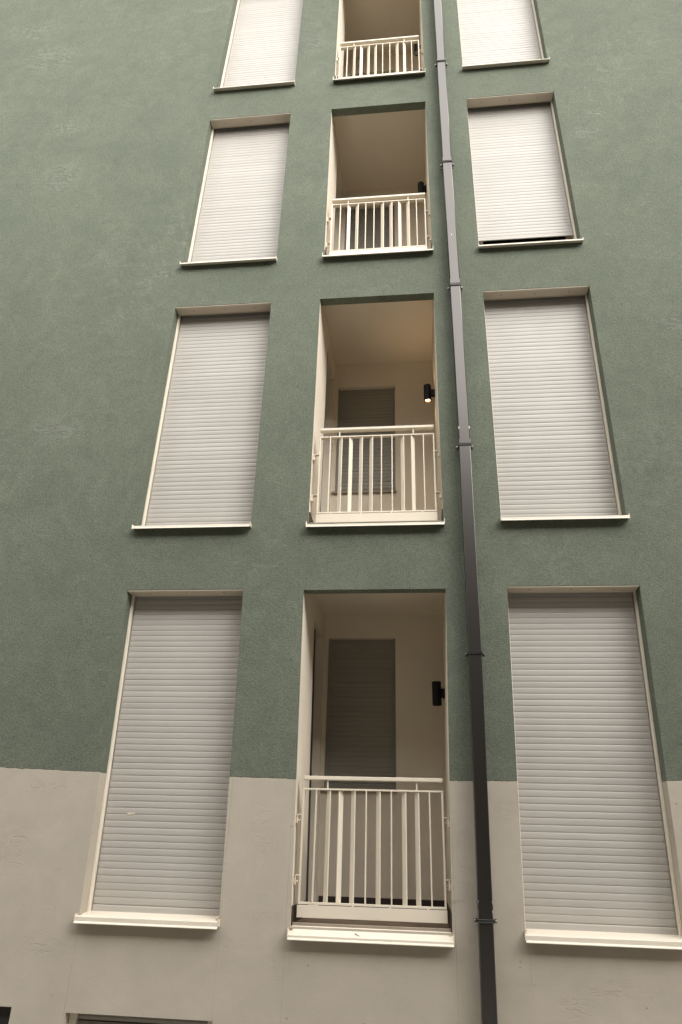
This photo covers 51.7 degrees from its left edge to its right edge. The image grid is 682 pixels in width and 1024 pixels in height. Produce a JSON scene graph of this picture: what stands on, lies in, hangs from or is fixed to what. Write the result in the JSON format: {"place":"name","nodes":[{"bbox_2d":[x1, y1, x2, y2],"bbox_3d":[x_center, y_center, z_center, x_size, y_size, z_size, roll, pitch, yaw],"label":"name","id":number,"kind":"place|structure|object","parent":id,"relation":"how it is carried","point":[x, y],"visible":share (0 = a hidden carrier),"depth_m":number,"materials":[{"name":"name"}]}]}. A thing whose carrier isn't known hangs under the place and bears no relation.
{"place":"outdoors","nodes":[
{"label":"outdoors","id":0,"kind":"place"},
{"bbox_3d":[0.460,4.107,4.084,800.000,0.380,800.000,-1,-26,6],"label":"street","id":1,"kind":"structure","parent":0,"visible":0},
{"bbox_2d":[0,0,681,1023],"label":"apartment building","id":2,"kind":"structure","parent":1,"relation":"on","point":[112,112],"depth_m":6.50,"materials":[{"name":"paint"}]},
{"bbox_2d":[0,1006,11,1023],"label":"basement window","id":3,"kind":"structure","parent":2,"relation":"in","point":[5,1012],"depth_m":4.82,"materials":[{"name":"grey glass"}]},
{"bbox_2d":[68,1013,212,1023],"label":"basement window","id":4,"kind":"structure","parent":2,"relation":"in","point":[74,1018],"depth_m":4.74,"materials":[{"name":"grey"}]},
{"bbox_2d":[73,589,242,929],"bbox_3d":[-1.319,1.820,5.538,1.072,2.467,0.363,-1,-26,6],"label":"window","id":5,"kind":"structure","parent":2,"relation":"in","point":[91,917],"depth_m":4.92,"materials":[{"name":"beige glass"}]},
{"bbox_2d":[87,595,242,915],"bbox_3d":[-1.321,1.784,5.598,1.061,2.476,0.086,-1,-26,6],"label":"roller shutter","id":6,"kind":"object","parent":5,"relation":"attached to","point":[156,845],"visible":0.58,"depth_m":5.52,"materials":[{"name":"grey plastic"}]},
{"bbox_2d":[131,302,270,529],"bbox_3d":[-1.273,-0.967,6.839,1.071,2.583,0.274,-1,-26,6],"label":"window","id":7,"kind":"structure","parent":2,"relation":"in","point":[252,307],"depth_m":7.36,"materials":[{"name":"white stone"}]},
{"bbox_2d":[141,312,269,525],"bbox_3d":[-1.262,-1.002,6.946,1.050,2.616,0.086,-1,-26,6],"label":"roller shutter","id":8,"kind":"object","parent":7,"relation":"attached to","point":[203,470],"visible":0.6,"depth_m":6.89,"materials":[{"name":"white plastic"}]},
{"bbox_2d":[180,113,290,266],"bbox_3d":[-1.167,-3.723,8.166,1.058,2.451,0.274,-1,-26,6],"label":"window","id":9,"kind":"structure","parent":2,"relation":"in","point":[276,118],"depth_m":8.66,"materials":[{"name":"white stone"}]},
{"bbox_2d":[188,123,289,261],"bbox_3d":[-1.149,-3.774,8.281,1.049,2.476,0.086,-1,-26,6],"label":"roller shutter","id":10,"kind":"object","parent":2,"relation":"attached to","point":[238,215],"visible":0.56,"depth_m":8.27,"materials":[{"name":"white plastic"}]},
{"bbox_2d":[213,80,294,91],"bbox_3d":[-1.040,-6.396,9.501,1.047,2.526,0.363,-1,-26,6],"label":"window sill","id":11,"kind":"structure","parent":2,"relation":"in","point":[290,82],"depth_m":8.83,"materials":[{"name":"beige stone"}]},
{"bbox_2d":[220,0,302,87],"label":"roller shutter","id":12,"kind":"object","parent":2,"relation":"attached to","point":[263,43],"visible":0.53,"depth_m":9.53,"materials":[{"name":"white plastic"}]},
{"bbox_2d":[324,639,395,788],"bbox_3d":[0.194,1.909,6.751,0.663,1.397,0.031,-1,-26,6],"label":"roller shutter","id":13,"kind":"object","parent":2,"relation":"attached to","point":[361,720],"visible":0.97,"depth_m":6.75,"materials":[{"name":"grey plastic"}]},
{"bbox_2d":[335,388,395,490],"bbox_3d":[0.287,-0.837,8.075,0.670,1.397,0.031,-1,-26,6],"label":"roller shutter","id":14,"kind":"object","parent":2,"relation":"attached to","point":[368,408],"visible":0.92,"depth_m":8.10,"materials":[{"name":"grey plastic"}]},
{"bbox_2d":[345,205,394,249],"bbox_3d":[0.384,-3.583,9.399,0.668,1.356,0.031,-1,-26,6],"label":"roller shutter","id":15,"kind":"object","parent":2,"relation":"attached to","point":[369,230],"visible":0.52,"depth_m":9.53,"materials":[{"name":"grey plastic"}]},
{"bbox_2d":[293,776,450,923],"bbox_3d":[0.222,2.392,5.039,1.118,0.924,0.056,-1,-26,6],"label":"balcony railing","id":16,"kind":"object","parent":2,"relation":"attached to","point":[365,911],"visible":1,"depth_m":4.98,"materials":[{"name":"beige metal"}]},
{"bbox_2d":[310,425,441,522],"bbox_3d":[0.316,-0.347,6.360,1.165,0.977,0.056,-1,-26,6],"label":"balcony railing","id":17,"kind":"object","parent":2,"relation":"attached to","point":[402,514],"visible":1,"depth_m":6.33,"materials":[{"name":"beige metal"}]},
{"bbox_2d":[325,193,430,254],"bbox_3d":[0.407,-3.130,7.703,1.141,0.893,0.056,-1,-26,6],"label":"balcony railing","id":18,"kind":"object","parent":2,"relation":"attached to","point":[382,201],"visible":0.99,"depth_m":7.74,"materials":[{"name":"beige metal"}]},
{"bbox_2d":[336,35,422,78],"bbox_3d":[0.492,-5.765,8.974,1.111,0.826,0.056,-1,-26,6],"label":"balcony railing","id":19,"kind":"object","parent":2,"relation":"attached to","point":[404,41],"visible":0.81,"depth_m":9.06,"materials":[{"name":"beige metal"}]},
{"bbox_2d":[414,44,420,55],"bbox_3d":[1.102,-6.685,10.152,0.093,0.200,0.090,-1,-26,6],"label":"wall lamp","id":20,"kind":"object","parent":2,"relation":"attached to","point":[415,49],"visible":0.68,"depth_m":10.12,"materials":[{"name":"black metal"}]},
{"bbox_2d":[418,181,426,192],"bbox_3d":[1.026,-4.079,8.893,0.109,0.200,0.090,-1,-26,6],"label":"wall lamp","id":21,"kind":"object","parent":2,"relation":"attached to","point":[422,188],"visible":0.75,"depth_m":8.86,"materials":[{"name":"black metal"}]},
{"bbox_2d":[424,384,434,403],"bbox_3d":[0.946,-1.270,7.536,0.117,0.200,0.090,-1,-26,6],"label":"wall lamp","id":22,"kind":"object","parent":2,"relation":"attached to","point":[429,392],"visible":1,"depth_m":7.51,"materials":[{"name":"black metal"}]},
{"bbox_2d":[432,681,444,705],"bbox_3d":[0.853,1.590,6.157,0.108,0.200,0.090,-1,-26,6],"label":"wall lamp","id":23,"kind":"object","parent":2,"relation":"attached to","point":[438,693],"visible":1,"depth_m":6.13,"materials":[{"name":"black metal"}]},
{"bbox_2d":[433,0,497,1023],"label":"drainpipe","id":24,"kind":"object","parent":2,"relation":"attached to","point":[484,920],"visible":1,"depth_m":5.56,"materials":[{"name":"metal"}]},
{"bbox_2d":[457,0,543,65],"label":"roller shutter","id":25,"kind":"object","parent":2,"relation":"attached to","point":[496,31],"visible":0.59,"depth_m":9.10,"materials":[{"name":"white plastic"}]},
{"bbox_2d":[462,57,549,70],"bbox_3d":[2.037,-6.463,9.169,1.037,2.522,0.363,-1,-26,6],"label":"window sill","id":26,"kind":"structure","parent":2,"relation":"in","point":[538,60],"depth_m":8.49,"materials":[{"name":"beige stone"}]},
{"bbox_2d":[467,101,576,240],"bbox_3d":[1.991,-3.831,7.937,1.040,2.465,0.086,-1,-26,6],"label":"roller shutter","id":27,"kind":"object","parent":2,"relation":"attached to","point":[520,185],"visible":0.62,"depth_m":7.93,"materials":[{"name":"white plastic"}]},
{"bbox_2d":[467,92,583,249],"bbox_3d":[1.990,-3.768,7.864,1.050,2.454,0.363,-1,-26,6],"label":"window","id":28,"kind":"structure","parent":2,"relation":"in","point":[540,97],"depth_m":8.28,"materials":[{"name":"beige glass"}]},
{"bbox_2d":[483,286,629,521],"bbox_3d":[1.905,-1.036,6.496,1.043,2.567,0.274,-1,-26,6],"label":"window","id":29,"kind":"structure","parent":2,"relation":"in","point":[576,290],"depth_m":7.02,"materials":[{"name":"white stone"}]},
{"bbox_2d":[484,294,621,517],"bbox_3d":[1.918,-1.057,6.596,1.032,2.569,0.086,-1,-26,6],"label":"roller shutter","id":30,"kind":"object","parent":29,"relation":"attached to","point":[554,457],"visible":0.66,"depth_m":6.54,"materials":[{"name":"white plastic"}]},
{"bbox_2d":[507,585,681,949],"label":"window","id":31,"kind":"structure","parent":2,"relation":"in","point":[541,936],"depth_m":4.60,"materials":[{"name":"beige glass"}]},
{"bbox_2d":[507,591,681,935],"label":"roller shutter","id":32,"kind":"object","parent":31,"relation":"attached to","point":[596,855],"visible":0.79,"depth_m":5.18,"materials":[{"name":"white plastic"}]}
]}

